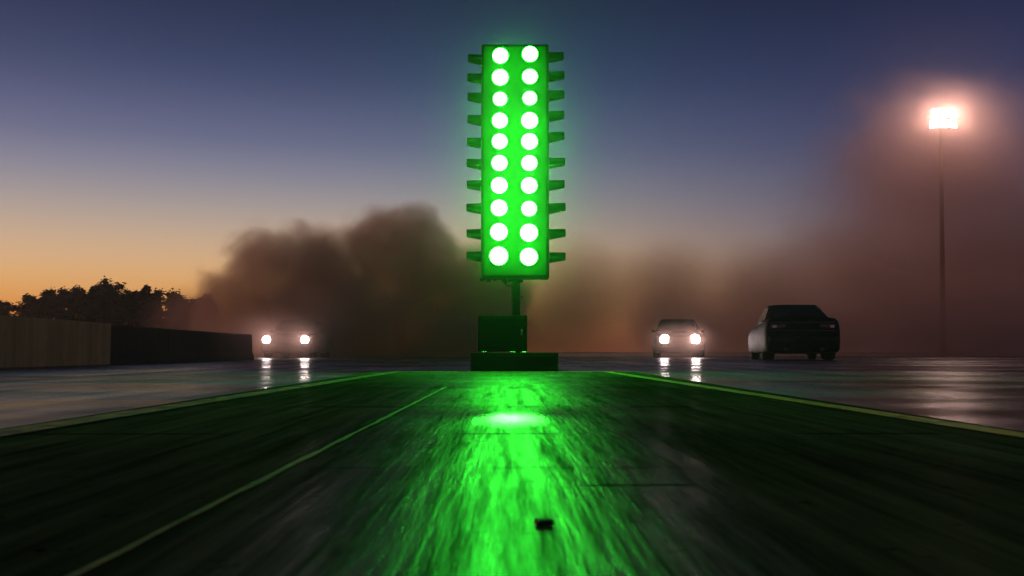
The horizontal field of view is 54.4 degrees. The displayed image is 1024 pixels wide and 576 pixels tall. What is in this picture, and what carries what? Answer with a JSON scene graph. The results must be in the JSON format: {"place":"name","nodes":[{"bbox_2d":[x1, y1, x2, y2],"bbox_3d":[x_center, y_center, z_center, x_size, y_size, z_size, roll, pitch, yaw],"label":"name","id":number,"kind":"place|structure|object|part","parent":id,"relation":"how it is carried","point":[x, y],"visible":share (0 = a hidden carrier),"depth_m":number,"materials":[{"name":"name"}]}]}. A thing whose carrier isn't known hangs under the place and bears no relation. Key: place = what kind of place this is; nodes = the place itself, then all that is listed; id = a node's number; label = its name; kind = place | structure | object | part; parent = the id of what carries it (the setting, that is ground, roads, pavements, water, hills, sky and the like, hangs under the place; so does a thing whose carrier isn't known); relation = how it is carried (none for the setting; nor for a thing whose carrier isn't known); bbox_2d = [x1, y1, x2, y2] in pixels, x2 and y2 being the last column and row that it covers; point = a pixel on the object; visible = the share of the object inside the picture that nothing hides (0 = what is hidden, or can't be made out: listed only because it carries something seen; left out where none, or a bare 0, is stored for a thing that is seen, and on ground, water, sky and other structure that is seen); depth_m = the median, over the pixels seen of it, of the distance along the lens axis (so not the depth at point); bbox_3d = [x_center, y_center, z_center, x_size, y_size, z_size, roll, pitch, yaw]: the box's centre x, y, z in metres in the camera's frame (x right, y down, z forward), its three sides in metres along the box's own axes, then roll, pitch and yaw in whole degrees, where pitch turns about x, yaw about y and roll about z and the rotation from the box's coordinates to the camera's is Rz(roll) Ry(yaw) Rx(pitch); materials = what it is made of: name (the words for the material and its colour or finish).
{"place":"outdoors","nodes":[
{"label":"outdoors","id":0,"kind":"place"},
{"bbox_2d":[0,353,470,428],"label":"track","id":1,"kind":"structure","parent":0,"point":[34,395],"depth_m":7.55,"materials":[{"name":"grey asphalt"}]},
{"bbox_2d":[0,315,110,367],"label":"concrete barrier","id":2,"kind":"object","parent":1,"relation":"on","point":[29,342],"visible":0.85,"depth_m":14.79,"materials":[{"name":"grey concrete"}]},
{"bbox_2d":[110,325,170,363],"bbox_3d":[-7.121,1.076,18.713,0.300,0.695,3.376,0,-4,0],"label":"concrete barrier","id":3,"kind":"object","parent":1,"relation":"on","point":[131,344],"visible":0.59,"depth_m":18.70,"materials":[{"name":"grey concrete"}]},
{"bbox_2d":[168,329,217,361],"bbox_3d":[-7.148,1.294,22.106,0.300,0.695,3.376,0,-4,0],"label":"concrete barrier","id":4,"kind":"object","parent":1,"relation":"on","point":[188,346],"visible":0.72,"depth_m":21.88,"materials":[{"name":"grey concrete"}]},
{"bbox_2d":[216,332,253,360],"bbox_3d":[-7.175,1.512,25.499,0.300,0.695,3.376,0,-4,0],"label":"concrete barrier","id":5,"kind":"object","parent":1,"relation":"on","point":[231,346],"visible":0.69,"depth_m":25.31,"materials":[{"name":"grey concrete"}]},
{"bbox_2d":[261,320,332,357],"bbox_3d":[-7.946,1.878,37.088,1.980,1.425,4.930,0,-4,-1],"label":"coupe","id":6,"kind":"object","parent":1,"relation":"on","point":[312,338],"visible":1,"depth_m":35.41,"materials":[{"name":"red paint"}]},
{"bbox_3d":[-7.207,1.437,37.151,0.179,0.365,1.020,0,-4,-1],"label":"side window","id":7,"kind":"part","parent":6,"relation":"part of","materials":[{"name":"grey glass"}]},
{"bbox_2d":[381,357,626,371],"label":"track","id":8,"kind":"structure","parent":0,"point":[460,365],"depth_m":12.60,"materials":[{"name":"grey asphalt"}]},
{"bbox_2d":[466,44,565,371],"bbox_3d":[0.043,-0.890,11.086,1.099,3.619,0.830,0,-4,0],"label":"starting light tree","id":9,"kind":"object","parent":8,"relation":"on","point":[514,208],"visible":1,"depth_m":10.93,"materials":[{"name":"paint"}]},
{"bbox_2d":[0,372,1023,575],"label":"concrete strip","id":10,"kind":"object","parent":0,"point":[478,473],"visible":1,"depth_m":1.48,"materials":[{"name":"grey concrete"}]},
{"bbox_2d":[0,372,395,435],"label":"edge line","id":11,"kind":"object","parent":10,"relation":"on","point":[27,428],"visible":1,"depth_m":3.32,"materials":[{"name":"white paint"}]},
{"bbox_2d":[65,387,445,575],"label":"line","id":12,"kind":"object","parent":10,"relation":"on","point":[135,543],"visible":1,"depth_m":1.30,"materials":[{"name":"white paint"}]},
{"bbox_2d":[534,518,553,525],"bbox_3d":[0.037,0.270,1.150,0.023,0.007,0.018,1,-4,-15],"label":"rubber chip","id":13,"kind":"object","parent":10,"relation":"on","point":[542,521],"visible":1,"depth_m":1.14,"materials":[{"name":"black rubber"}]},
{"bbox_2d":[607,372,1023,437],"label":"edge line","id":14,"kind":"object","parent":10,"relation":"on","point":[975,427],"visible":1,"depth_m":3.29,"materials":[{"name":"white paint"}]},
{"bbox_2d":[0,0,1023,351],"label":"sky","id":15,"kind":"structure","parent":0,"point":[727,161],"materials":[{"name":"blue"}]},
{"bbox_2d":[253,352,1023,354],"bbox_3d":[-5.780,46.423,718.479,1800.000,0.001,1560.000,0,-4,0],"label":"ground","id":16,"kind":"structure","parent":0,"point":[978,353],"depth_m":451.15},
{"bbox_2d":[0,300,15,315],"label":"tree","id":17,"kind":"object","parent":16,"relation":"on","point":[5,307],"visible":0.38,"depth_m":61.75,"materials":[{"name":"green plant"}]},
{"bbox_2d":[10,293,54,318],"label":"tree","id":18,"kind":"object","parent":16,"relation":"on","point":[30,306],"visible":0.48,"depth_m":59.28,"materials":[{"name":"green plant"}]},
{"bbox_2d":[38,286,71,318],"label":"tree","id":19,"kind":"object","parent":16,"relation":"on","point":[55,303],"visible":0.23,"depth_m":62.19,"materials":[{"name":"green plant"}]},
{"bbox_2d":[53,285,99,321],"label":"tree","id":20,"kind":"object","parent":16,"relation":"on","point":[80,303],"visible":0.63,"depth_m":60.41,"materials":[{"name":"green plant"}]},
{"bbox_2d":[88,275,121,321],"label":"tree","id":21,"kind":"object","parent":16,"relation":"on","point":[96,287],"visible":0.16,"depth_m":64.04,"materials":[{"name":"green plant"}]},
{"bbox_2d":[94,282,142,326],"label":"tree","id":22,"kind":"object","parent":16,"relation":"on","point":[116,308],"visible":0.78,"depth_m":59.23,"materials":[{"name":"green plant"}]},
{"bbox_2d":[120,288,157,325],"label":"tree","id":23,"kind":"object","parent":16,"relation":"on","point":[133,293],"visible":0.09,"depth_m":62.50,"materials":[{"name":"green plant"}]},
{"bbox_2d":[131,284,178,329],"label":"tree","id":24,"kind":"object","parent":16,"relation":"on","point":[151,309],"visible":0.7,"depth_m":60.23,"materials":[{"name":"green plant"}]},
{"bbox_2d":[157,288,202,330],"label":"tree","id":25,"kind":"object","parent":16,"relation":"on","point":[175,302],"visible":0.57,"depth_m":64.41,"materials":[{"name":"green plant"}]},
{"bbox_2d":[181,293,222,332],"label":"tree","id":26,"kind":"object","parent":16,"relation":"on","point":[203,311],"visible":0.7,"depth_m":65.38,"materials":[{"name":"green plant"}]},
{"bbox_2d":[558,353,1023,430],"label":"track","id":27,"kind":"structure","parent":0,"point":[987,390],"depth_m":8.15,"materials":[{"name":"grey asphalt"}]},
{"bbox_2d":[652,319,704,357],"bbox_3d":[6.354,1.921,38.203,1.980,1.482,4.930,0,-4,8],"label":"coupe","id":28,"kind":"object","parent":27,"relation":"on","point":[678,336],"visible":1,"depth_m":35.95,"materials":[{"name":"grey paint"}]},
{"bbox_2d":[748,305,839,359],"bbox_3d":[7.711,1.235,27.645,1.903,1.496,4.930,0,-4,8],"label":"coupe","id":29,"kind":"object","parent":27,"relation":"on","point":[811,331],"visible":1,"depth_m":25.35,"materials":[{"name":"black paint"}]},
{"bbox_3d":[6.976,0.774,27.757,0.182,0.390,1.020,0,-4,8],"label":"side window","id":30,"kind":"part","parent":29,"relation":"part of","materials":[{"name":"grey glass"}]},
{"bbox_3d":[6.859,0.717,26.877,0.182,0.390,0.640,0,-4,8],"label":"side window","id":31,"kind":"part","parent":29,"relation":"part of","materials":[{"name":"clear glass"}]},
{"bbox_3d":[7.540,0.631,26.391,1.400,0.399,0.829,0,-4,8],"label":"rear window","id":32,"kind":"part","parent":29,"relation":"part of","materials":[{"name":"black glass"}]},
{"bbox_2d":[926,109,958,355],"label":"floodlight mast","id":33,"kind":"object","parent":27,"relation":"on","point":[940,124],"visible":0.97,"depth_m":57.54,"materials":[{"name":"grey metal"}]}
]}

